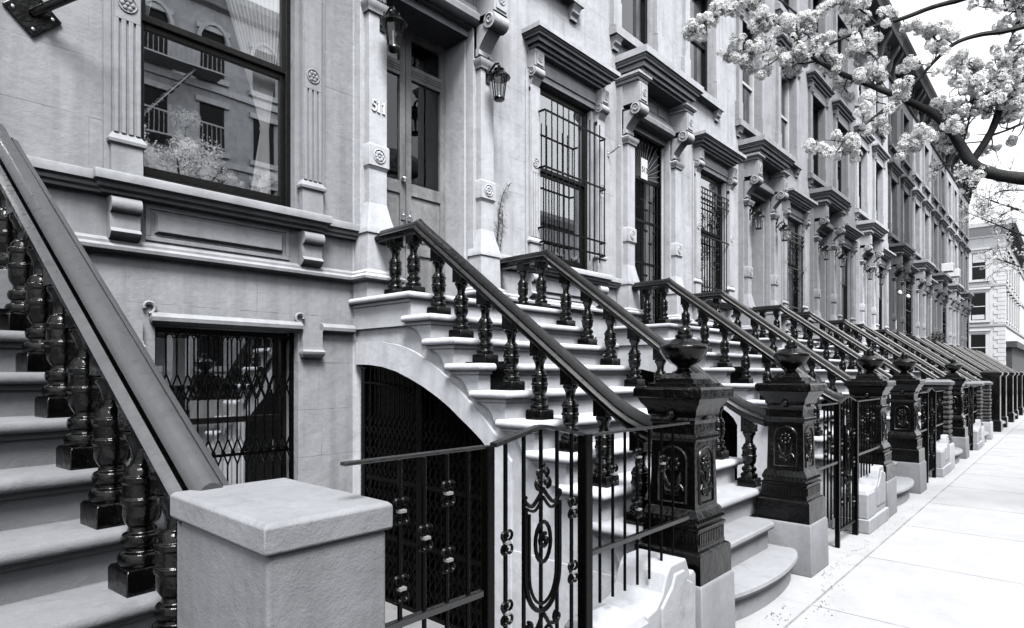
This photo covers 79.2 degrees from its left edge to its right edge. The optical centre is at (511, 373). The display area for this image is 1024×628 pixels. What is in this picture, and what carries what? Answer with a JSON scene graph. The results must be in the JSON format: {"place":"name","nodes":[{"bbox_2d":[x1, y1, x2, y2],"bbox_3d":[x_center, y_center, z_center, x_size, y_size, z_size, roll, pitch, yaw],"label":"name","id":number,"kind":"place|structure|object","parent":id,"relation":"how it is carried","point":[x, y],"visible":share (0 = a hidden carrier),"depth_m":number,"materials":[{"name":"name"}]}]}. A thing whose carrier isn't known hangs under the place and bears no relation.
{"place":"outdoors","nodes":[
{"label":"outdoors","id":0,"kind":"place"},
{"bbox_2d":[385,601,444,627],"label":"areaway ground","id":1,"kind":"structure","parent":0,"point":[390,612],"depth_m":5.49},
{"bbox_2d":[0,123,229,627],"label":"stoop","id":2,"kind":"object","parent":1,"relation":"on","point":[90,406],"visible":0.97,"depth_m":2.60,"materials":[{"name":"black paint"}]},
{"bbox_2d":[0,0,360,512],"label":"brownstone house","id":3,"kind":"structure","parent":1,"relation":"on","point":[191,161],"depth_m":5.59,"materials":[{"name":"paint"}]},
{"bbox_2d":[2,0,76,37],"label":"pole bracket","id":4,"kind":"object","parent":3,"relation":"attached to","point":[34,18],"visible":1,"depth_m":4.22,"materials":[{"name":"metal"}]},
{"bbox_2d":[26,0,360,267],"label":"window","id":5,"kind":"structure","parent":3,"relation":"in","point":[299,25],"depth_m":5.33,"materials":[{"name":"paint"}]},
{"bbox_2d":[155,326,293,512],"bbox_3d":[-2.522,0.385,5.393,0.244,1.530,1.200,0,0,42],"label":"window","id":6,"kind":"structure","parent":3,"relation":"in","point":[219,423],"depth_m":5.44,"materials":[{"name":"paint"}]},
{"bbox_2d":[351,0,621,494],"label":"brownstone house","id":7,"kind":"structure","parent":1,"relation":"on","point":[446,147],"depth_m":7.75,"materials":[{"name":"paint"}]},
{"bbox_2d":[380,0,407,53],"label":"wall lantern","id":8,"kind":"object","parent":7,"relation":"attached to","point":[393,21],"depth_m":6.03,"materials":[{"name":"black paint"}]},
{"bbox_2d":[387,30,406,286],"bbox_3d":[-1.409,-2.353,6.845,0.125,3.194,0.595,0,0,42],"label":"door","id":9,"kind":"structure","parent":7,"relation":"in","point":[395,188],"depth_m":7.03,"materials":[{"name":"grey wood"}]},
{"bbox_2d":[405,29,444,294],"bbox_3d":[-1.001,-2.353,7.292,0.125,3.194,0.595,0,0,42],"label":"door","id":10,"kind":"structure","parent":7,"relation":"in","point":[428,205],"depth_m":7.30,"materials":[{"name":"grey wood"}]},
{"bbox_2d":[485,57,509,102],"bbox_3d":[-0.170,-3.431,7.166,0.324,0.563,0.264,0,0,42],"label":"wall lantern","id":11,"kind":"object","parent":7,"relation":"attached to","point":[499,75],"depth_m":7.13,"materials":[{"name":"black paint"}]},
{"bbox_2d":[494,181,512,247],"bbox_3d":[-0.122,-1.880,7.648,0.065,1.164,0.410,0,0,42],"label":"climbing vine","id":12,"kind":"object","parent":7,"relation":"attached to","point":[497,237],"visible":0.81,"depth_m":7.66,"materials":[{"name":"grey plant"}]},
{"bbox_2d":[500,20,621,307],"bbox_3d":[0.657,-2.733,8.476,0.485,3.485,3.000,0,0,42],"label":"window","id":13,"kind":"structure","parent":7,"relation":"in","point":[551,55],"depth_m":8.59,"materials":[{"name":"paint"}]},
{"bbox_2d":[561,0,584,23],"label":"window","id":14,"kind":"structure","parent":7,"relation":"in","point":[575,7],"depth_m":8.72,"materials":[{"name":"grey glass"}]},
{"bbox_2d":[348,219,828,627],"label":"stoop","id":15,"kind":"object","parent":1,"relation":"on","point":[491,362],"visible":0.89,"depth_m":5.14,"materials":[{"name":"grey stone"}]},
{"bbox_2d":[609,0,746,354],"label":"brownstone house","id":16,"kind":"structure","parent":1,"relation":"on","point":[679,157],"depth_m":10.80,"materials":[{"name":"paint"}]},
{"bbox_2d":[609,0,663,55],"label":"window","id":17,"kind":"structure","parent":16,"relation":"in","point":[619,36],"depth_m":9.82,"materials":[{"name":"paint"}]},
{"bbox_2d":[635,148,643,317],"bbox_3d":[1.933,-2.343,10.595,0.040,3.214,1.200,0,0,42],"label":"door","id":18,"kind":"structure","parent":16,"relation":"in","point":[638,182],"depth_m":10.91,"materials":[{"name":"grey wood"}]},
{"bbox_2d":[681,0,724,122],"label":"window","id":19,"kind":"structure","parent":16,"relation":"in","point":[714,102],"depth_m":12.16,"materials":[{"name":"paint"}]},
{"bbox_2d":[692,129,746,321],"bbox_3d":[3.841,-2.733,11.960,0.485,3.485,3.000,0,0,42],"label":"window","id":20,"kind":"structure","parent":16,"relation":"in","point":[710,151],"depth_m":12.16,"materials":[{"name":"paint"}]},
{"bbox_2d":[614,277,926,524],"bbox_3d":[3.732,0.370,9.175,3.722,3.600,2.444,0,0,42],"label":"stoop","id":21,"kind":"object","parent":1,"relation":"on","point":[727,360],"visible":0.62,"depth_m":8.62,"materials":[{"name":"stone"}]},
{"bbox_2d":[735,0,817,338],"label":"brownstone house","id":22,"kind":"structure","parent":1,"relation":"on","point":[771,118],"depth_m":14.32,"materials":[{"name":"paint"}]},
{"bbox_2d":[735,0,769,137],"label":"window","id":23,"kind":"structure","parent":22,"relation":"in","point":[741,126],"depth_m":13.31,"materials":[{"name":"grey glass"}]},
{"bbox_2d":[749,204,765,229],"bbox_3d":[5.159,-3.301,12.998,0.324,0.563,0.264,0,0,42],"label":"wall lantern","id":24,"kind":"object","parent":22,"relation":"attached to","point":[758,215],"depth_m":12.97,"materials":[{"name":"black paint"}]},
{"bbox_2d":[776,218,790,241],"bbox_3d":[6.197,-3.301,14.135,0.324,0.563,0.264,0,0,42],"label":"wall lantern","id":25,"kind":"object","parent":22,"relation":"attached to","point":[783,228],"depth_m":14.10,"materials":[{"name":"black paint"}]},
{"bbox_2d":[774,32,802,177],"bbox_3d":[6.754,-6.505,15.285,0.520,3.030,1.816,0,0,42],"label":"window","id":26,"kind":"structure","parent":22,"relation":"in","point":[781,41],"depth_m":15.64,"materials":[{"name":"grey glass"}]},
{"bbox_2d":[775,0,802,33],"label":"window","id":27,"kind":"structure","parent":22,"relation":"in","point":[779,8],"depth_m":14.86,"materials":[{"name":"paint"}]},
{"bbox_2d":[781,187,817,334],"bbox_3d":[7.025,-2.733,15.445,0.485,3.485,3.000,0,0,42],"label":"window","id":28,"kind":"structure","parent":22,"relation":"in","point":[794,250],"depth_m":15.79,"materials":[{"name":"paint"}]},
{"bbox_2d":[806,0,863,345],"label":"brownstone house","id":29,"kind":"structure","parent":1,"relation":"on","point":[832,226],"depth_m":17.70,"materials":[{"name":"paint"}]},
{"bbox_2d":[807,0,827,76],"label":"window","id":30,"kind":"structure","parent":29,"relation":"in","point":[810,2],"depth_m":17.44,"materials":[{"name":"paint"}]},
{"bbox_2d":[806,68,834,187],"bbox_3d":[8.404,-6.505,17.028,0.435,3.030,1.816,0,0,42],"label":"window","id":31,"kind":"structure","parent":29,"relation":"in","point":[819,89],"depth_m":16.92,"materials":[{"name":"paint"}]},
{"bbox_2d":[818,240,831,259],"bbox_3d":[8.342,-3.301,16.482,0.324,0.563,0.264,0,0,42],"label":"wall lantern","id":32,"kind":"object","parent":29,"relation":"attached to","point":[826,248],"depth_m":16.45,"materials":[{"name":"black paint"}]},
{"bbox_2d":[835,249,847,267],"bbox_3d":[9.381,-3.301,17.619,0.324,0.563,0.264,0,0,42],"label":"wall lantern","id":33,"kind":"object","parent":29,"relation":"attached to","point":[842,256],"depth_m":17.59,"materials":[{"name":"black paint"}]},
{"bbox_2d":[833,7,851,102],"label":"window","id":34,"kind":"structure","parent":29,"relation":"in","point":[836,16],"depth_m":18.60,"materials":[{"name":"paint"}]},
{"bbox_2d":[832,98,856,213],"bbox_3d":[9.938,-6.505,18.770,0.520,3.030,1.816,0,0,42],"label":"window","id":35,"kind":"structure","parent":29,"relation":"in","point":[842,114],"depth_m":18.63,"materials":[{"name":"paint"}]},
{"bbox_2d":[837,223,863,338],"bbox_3d":[10.209,-2.733,18.929,0.485,3.485,3.000,0,0,42],"label":"door frame","id":36,"kind":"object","parent":29,"relation":"in","point":[851,234],"depth_m":19.53,"materials":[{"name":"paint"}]},
{"bbox_2d":[748,304,968,468],"bbox_3d":[6.916,0.370,12.659,3.722,3.600,2.444,0,0,42],"label":"stoop","id":37,"kind":"object","parent":1,"relation":"on","point":[952,384],"visible":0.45,"depth_m":12.15,"materials":[{"name":"stone"}]},
{"bbox_2d":[854,0,905,350],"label":"brownstone house","id":38,"kind":"structure","parent":1,"relation":"on","point":[874,252],"depth_m":21.27,"materials":[{"name":"grey stone"}]},
{"bbox_2d":[855,42,868,125],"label":"window","id":39,"kind":"structure","parent":38,"relation":"in","point":[857,87],"depth_m":19.97,"materials":[{"name":"paint"}]},
{"bbox_2d":[854,123,875,219],"bbox_3d":[11.588,-6.505,20.513,0.435,3.030,1.816,0,0,42],"label":"window","id":40,"kind":"structure","parent":38,"relation":"in","point":[867,140],"depth_m":20.78,"materials":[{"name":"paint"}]},
{"bbox_2d":[863,263,874,279],"bbox_3d":[11.526,-3.301,19.967,0.324,0.563,0.264,0,0,42],"label":"wall lantern","id":41,"kind":"object","parent":38,"relation":"attached to","point":[869,270],"depth_m":19.93,"materials":[{"name":"black paint"}]},
{"bbox_2d":[872,81,886,144],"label":"window","id":42,"kind":"structure","parent":38,"relation":"in","point":[883,137],"depth_m":22.61,"materials":[{"name":"paint"}]},
{"bbox_2d":[875,270,885,284],"bbox_3d":[12.565,-3.301,21.103,0.324,0.563,0.264,0,0,42],"label":"wall lantern","id":43,"kind":"object","parent":38,"relation":"attached to","point":[881,275],"depth_m":21.07,"materials":[{"name":"black paint"}]},
{"bbox_2d":[871,143,890,237],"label":"window","id":44,"kind":"structure","parent":38,"relation":"in","point":[880,155],"depth_m":22.13,"materials":[{"name":"paint"}]},
{"bbox_2d":[875,247,895,345],"bbox_3d":[13.393,-2.733,22.413,0.485,3.485,3.000,0,0,42],"label":"door frame","id":45,"kind":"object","parent":38,"relation":"in","point":[882,300],"depth_m":23.11,"materials":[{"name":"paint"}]},
{"bbox_2d":[817,319,992,445],"bbox_3d":[10.100,0.370,16.143,3.722,3.600,2.444,0,0,42],"label":"stoop","id":46,"kind":"object","parent":1,"relation":"on","point":[984,399],"visible":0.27,"depth_m":15.67,"materials":[{"name":"stone"}]},
{"bbox_2d":[887,34,928,349],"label":"brownstone house","id":47,"kind":"structure","parent":1,"relation":"on","point":[903,271],"depth_m":24.65,"materials":[{"name":"grey stone"}]},
{"bbox_2d":[888,89,899,160],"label":"window","id":48,"kind":"structure","parent":47,"relation":"in","point":[891,146],"depth_m":23.92,"materials":[{"name":"paint"}]},
{"bbox_2d":[887,160,903,242],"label":"window","id":49,"kind":"structure","parent":47,"relation":"in","point":[894,170],"depth_m":23.85,"materials":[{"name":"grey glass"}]},
{"bbox_2d":[901,108,911,174],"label":"window","id":50,"kind":"structure","parent":47,"relation":"in","point":[907,163],"depth_m":25.64,"materials":[{"name":"paint"}]},
{"bbox_2d":[900,175,915,245],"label":"window","id":51,"kind":"structure","parent":47,"relation":"in","point":[907,185],"depth_m":25.46,"materials":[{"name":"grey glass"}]},
{"bbox_2d":[903,265,919,349],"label":"window","id":52,"kind":"structure","parent":47,"relation":"in","point":[908,287],"depth_m":26.28,"materials":[{"name":"paint"}]},
{"bbox_2d":[912,79,937,352],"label":"brownstone house","id":53,"kind":"structure","parent":1,"relation":"on","point":[925,281],"depth_m":28.04,"materials":[{"name":"grey stone"}]},
{"bbox_2d":[912,126,922,187],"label":"window","id":54,"kind":"structure","parent":53,"relation":"in","point":[916,176],"depth_m":27.47,"materials":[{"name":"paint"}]},
{"bbox_2d":[912,188,925,259],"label":"window","id":55,"kind":"structure","parent":53,"relation":"in","point":[917,196],"depth_m":27.41,"materials":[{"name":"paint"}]},
{"bbox_2d":[922,142,931,197],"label":"window","id":56,"kind":"structure","parent":53,"relation":"in","point":[925,187],"depth_m":28.72,"materials":[{"name":"paint"}]},
{"bbox_2d":[922,199,933,259],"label":"window","id":57,"kind":"structure","parent":53,"relation":"in","point":[927,207],"depth_m":28.83,"materials":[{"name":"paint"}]},
{"bbox_2d":[924,278,937,350],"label":"window","id":58,"kind":"structure","parent":53,"relation":"in","point":[930,288],"depth_m":30.08,"materials":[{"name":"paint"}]},
{"bbox_2d":[865,329,1008,431],"bbox_3d":[13.284,0.370,19.627,3.725,3.600,2.470,0,0,42],"label":"stoop","id":59,"kind":"object","parent":1,"relation":"on","point":[998,379],"visible":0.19,"depth_m":18.97,"materials":[{"name":"black paint"}]},
{"bbox_2d":[931,129,953,350],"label":"brownstone house","id":60,"kind":"structure","parent":1,"relation":"on","point":[942,291],"depth_m":31.59,"materials":[{"name":"grey stone"}]},
{"bbox_2d":[931,154,939,207],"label":"window","id":61,"kind":"structure","parent":60,"relation":"in","point":[934,198],"depth_m":30.48,"materials":[{"name":"paint"}]},
{"bbox_2d":[931,210,942,272],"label":"window","id":62,"kind":"structure","parent":60,"relation":"in","point":[936,216],"depth_m":30.55,"materials":[{"name":"grey stone"}]},
{"bbox_2d":[939,167,946,216],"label":"window","id":63,"kind":"structure","parent":60,"relation":"in","point":[941,207],"depth_m":32.55,"materials":[{"name":"paint"}]},
{"bbox_2d":[939,218,948,272],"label":"window","id":64,"kind":"structure","parent":60,"relation":"in","point":[943,224],"depth_m":32.18,"materials":[{"name":"grey stone"}]},
{"bbox_2d":[941,289,952,350],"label":"window","id":65,"kind":"structure","parent":60,"relation":"in","point":[944,309],"depth_m":33.44,"materials":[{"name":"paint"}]},
{"bbox_2d":[942,263,953,272],"bbox_3d":[22.851,-5.560,32.545,0.630,0.420,0.660,0,0,42],"label":"air conditioner","id":66,"kind":"object","parent":60,"relation":"attached to","point":[947,267],"visible":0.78,"depth_m":32.27,"materials":[{"name":"white metal"}]},
{"bbox_2d":[946,153,963,355],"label":"brownstone house","id":67,"kind":"structure","parent":1,"relation":"on","point":[954,286],"depth_m":35.02,"materials":[{"name":"grey stone"}]},
{"bbox_2d":[946,177,952,224],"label":"window","id":68,"kind":"structure","parent":67,"relation":"in","point":[948,216],"depth_m":34.06,"materials":[{"name":"paint"}]},
{"bbox_2d":[946,227,955,283],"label":"window","id":69,"kind":"structure","parent":67,"relation":"in","point":[950,231],"depth_m":34.24,"materials":[{"name":"paint"}]},
{"bbox_2d":[949,268,960,277],"bbox_3d":[24.470,-5.560,34.317,0.630,0.420,0.660,0,0,42],"label":"air conditioner","id":70,"kind":"object","parent":67,"relation":"attached to","point":[956,273],"visible":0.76,"depth_m":34.02,"materials":[{"name":"white metal"}]},
{"bbox_2d":[953,186,958,231],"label":"window","id":71,"kind":"structure","parent":67,"relation":"in","point":[955,223],"depth_m":35.84,"materials":[{"name":"paint"}]},
{"bbox_2d":[953,234,961,282],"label":"window","id":72,"kind":"structure","parent":67,"relation":"in","point":[956,238],"depth_m":35.91,"materials":[{"name":"paint"}]},
{"bbox_2d":[955,297,963,345],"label":"window","id":73,"kind":"structure","parent":67,"relation":"in","point":[958,306],"depth_m":37.06,"materials":[{"name":"paint"}]},
{"bbox_2d":[902,336,1019,421],"bbox_3d":[16.468,0.370,23.111,3.725,3.600,2.470,0,0,42],"label":"stoop","id":74,"kind":"object","parent":1,"relation":"on","point":[1012,398],"visible":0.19,"depth_m":22.48,"materials":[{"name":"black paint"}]},
{"bbox_2d":[958,172,979,348],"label":"brownstone house","id":75,"kind":"structure","parent":1,"relation":"on","point":[965,250],"depth_m":38.60,"materials":[{"name":"grey stone"}]},
{"bbox_2d":[958,195,964,237],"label":"window","id":76,"kind":"structure","parent":75,"relation":"in","point":[960,230],"depth_m":37.55,"materials":[{"name":"paint"}]},
{"bbox_2d":[958,240,966,291],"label":"window","id":77,"kind":"structure","parent":75,"relation":"in","point":[962,244],"depth_m":37.96,"materials":[{"name":"grey stone"}]},
{"bbox_2d":[964,203,968,243],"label":"window","id":78,"kind":"structure","parent":75,"relation":"in","point":[966,236],"depth_m":39.91,"materials":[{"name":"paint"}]},
{"bbox_2d":[964,246,971,291],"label":"window","id":79,"kind":"structure","parent":75,"relation":"in","point":[967,250],"depth_m":39.69,"materials":[{"name":"grey glass"}]},
{"bbox_2d":[966,304,973,348],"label":"window","id":80,"kind":"structure","parent":75,"relation":"in","point":[968,312],"depth_m":40.22,"materials":[{"name":"paint"}]},
{"bbox_2d":[946,344,998,370],"bbox_3d":[22.836,0.370,30.080,3.725,3.600,2.470,0,0,42],"label":"stoop","id":81,"kind":"object","parent":1,"relation":"on","point":[975,358],"visible":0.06,"depth_m":29.88,"materials":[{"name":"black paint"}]},
{"bbox_2d":[925,340,1023,414],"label":"stoop","id":82,"kind":"object","parent":1,"relation":"on","point":[965,358],"visible":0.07,"depth_m":25.90,"materials":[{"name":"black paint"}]},
{"bbox_2d":[963,347,1006,369],"bbox_3d":[26.020,0.370,33.564,3.725,3.600,2.470,0,0,42],"label":"stoop","id":83,"kind":"object","parent":1,"relation":"on","point":[980,356],"visible":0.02,"depth_m":33.33,"materials":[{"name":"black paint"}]},
{"bbox_2d":[974,350,1011,369],"bbox_3d":[29.204,0.370,37.049,3.725,3.600,2.470,0,0,42],"label":"stoop","id":84,"kind":"object","parent":1,"relation":"on","point":[994,360],"visible":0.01,"depth_m":36.83,"materials":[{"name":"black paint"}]},
{"bbox_2d":[735,415,1023,627],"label":"sidewalk","id":85,"kind":"structure","parent":0,"point":[897,593],"depth_m":5.32,"materials":[{"name":"concrete"}]},
{"bbox_2d":[170,478,392,627],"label":"gate pillar","id":86,"kind":"structure","parent":85,"relation":"on","point":[281,553],"depth_m":1.85,"materials":[{"name":"stone"}]},
{"bbox_2d":[340,422,689,627],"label":"iron fence","id":87,"kind":"object","parent":85,"relation":"on","point":[587,551],"visible":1,"depth_m":2.59,"materials":[{"name":"metal"}]},
{"bbox_2d":[564,549,695,627],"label":"coping block","id":88,"kind":"structure","parent":85,"relation":"on","point":[664,596],"depth_m":3.31,"materials":[{"name":"stone"}]},
{"bbox_2d":[815,396,879,547],"bbox_3d":[3.438,0.933,6.246,0.060,1.433,2.300,0,0,42],"label":"iron fence","id":89,"kind":"object","parent":85,"relation":"on","point":[849,444],"visible":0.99,"depth_m":6.06,"materials":[{"name":"metal"}]},
{"bbox_2d":[681,0,1023,184],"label":"flowering tree","id":90,"kind":"object","parent":85,"relation":"on","point":[1005,83],"visible":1,"depth_m":6.88,"materials":[{"name":"white plant"}]},
{"bbox_2d":[832,463,888,533],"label":"coping block","id":91,"kind":"structure","parent":85,"relation":"on","point":[873,512],"depth_m":6.57,"materials":[{"name":"stone"}]},
{"bbox_2d":[765,466,963,624],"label":"litter","id":92,"kind":"object","parent":85,"relation":"on","point":[856,550],"visible":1,"depth_m":5.36,"materials":[{"name":"grey plant"}]},
{"bbox_2d":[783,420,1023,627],"bbox_3d":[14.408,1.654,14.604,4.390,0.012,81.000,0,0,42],"label":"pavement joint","id":93,"kind":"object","parent":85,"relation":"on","point":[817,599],"visible":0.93,"depth_m":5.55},
{"bbox_2d":[919,388,944,482],"bbox_3d":[6.621,0.933,9.731,0.060,1.433,2.300,0,0,42],"label":"iron fence","id":94,"kind":"object","parent":85,"relation":"on","point":[932,423],"visible":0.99,"depth_m":9.59,"materials":[{"name":"metal"}]},
{"bbox_2d":[929,434,951,476],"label":"coping block","id":95,"kind":"structure","parent":85,"relation":"on","point":[943,466],"depth_m":10.06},
{"bbox_2d":[963,384,977,450],"bbox_3d":[9.805,0.933,13.215,0.060,1.433,2.300,0,0,42],"label":"iron fence","id":96,"kind":"object","parent":85,"relation":"on","point":[970,403],"visible":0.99,"depth_m":13.13,"materials":[{"name":"metal"}]},
{"bbox_2d":[969,419,982,449],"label":"coping block","id":97,"kind":"structure","parent":85,"relation":"on","point":[977,436],"depth_m":13.53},
{"bbox_2d":[953,151,1023,285],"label":"flowering tree","id":98,"kind":"object","parent":85,"relation":"on","point":[983,214],"visible":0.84,"depth_m":15.51,"materials":[{"name":"white plant"}]},
{"bbox_2d":[927,331,945,355],"bbox_3d":[19.125,-1.332,27.874,0.712,1.192,0.713,0,0,42],"label":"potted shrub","id":99,"kind":"object","parent":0,"point":[935,338],"visible":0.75,"depth_m":27.79,"materials":[{"name":"grey plant"}]},
{"bbox_2d":[890,0,1023,233],"label":"sky","id":100,"kind":"structure","parent":0,"point":[977,20],"materials":[{"name":"white"}]},
{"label":"far sidewalk","id":101,"kind":"structure","parent":0,"visible":0},
{"bbox_2d":[969,219,1023,370],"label":"corner building","id":102,"kind":"structure","parent":101,"relation":"on","point":[996,324],"depth_m":62.34,"materials":[{"name":"stone"}]},
{"bbox_2d":[969,247,990,282],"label":"window","id":103,"kind":"structure","parent":102,"relation":"in","point":[974,265],"depth_m":62.55,"materials":[{"name":"stone"}]},
{"bbox_2d":[969,287,990,322],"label":"window","id":104,"kind":"structure","parent":102,"relation":"in","point":[980,311],"depth_m":62.44,"materials":[{"name":"stone"}]},
{"bbox_2d":[969,329,990,355],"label":"window","id":105,"kind":"structure","parent":102,"relation":"in","point":[976,342],"depth_m":62.44,"materials":[{"name":"stone"}]},
{"bbox_2d":[1006,249,1010,282],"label":"window","id":106,"kind":"structure","parent":102,"relation":"in","point":[1008,251],"depth_m":62.66,"materials":[{"name":"stone"}]},
{"bbox_2d":[1006,289,1010,322],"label":"window","id":107,"kind":"structure","parent":102,"relation":"in","point":[1007,290],"depth_m":62.47,"materials":[{"name":"stone"}]},
{"bbox_2d":[1009,254,1012,286],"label":"window","id":108,"kind":"structure","parent":102,"relation":"in","point":[1010,256],"depth_m":65.09,"materials":[{"name":"stone"}]},
{"bbox_2d":[1009,292,1012,324],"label":"window","id":109,"kind":"structure","parent":102,"relation":"in","point":[1011,294],"depth_m":64.96,"materials":[{"name":"stone"}]},
{"bbox_2d":[1014,298,1017,328],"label":"window","id":110,"kind":"structure","parent":102,"relation":"in","point":[1016,299],"depth_m":70.12,"materials":[{"name":"stone"}]},
{"bbox_2d":[1016,267,1019,295],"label":"window","id":111,"kind":"structure","parent":102,"relation":"in","point":[1018,268],"depth_m":73.00,"materials":[{"name":"stone"}]},
{"bbox_2d":[1016,301,1019,329],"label":"window","id":112,"kind":"structure","parent":102,"relation":"in","point":[1018,302],"depth_m":72.93,"materials":[{"name":"stone"}]},
{"bbox_2d":[1018,271,1021,297],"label":"window","id":113,"kind":"structure","parent":102,"relation":"in","point":[1020,272],"depth_m":75.47,"materials":[{"name":"stone"}]},
{"bbox_2d":[1018,303,1021,331],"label":"window","id":114,"kind":"structure","parent":102,"relation":"in","point":[1020,304],"depth_m":75.25,"materials":[{"name":"stone"}]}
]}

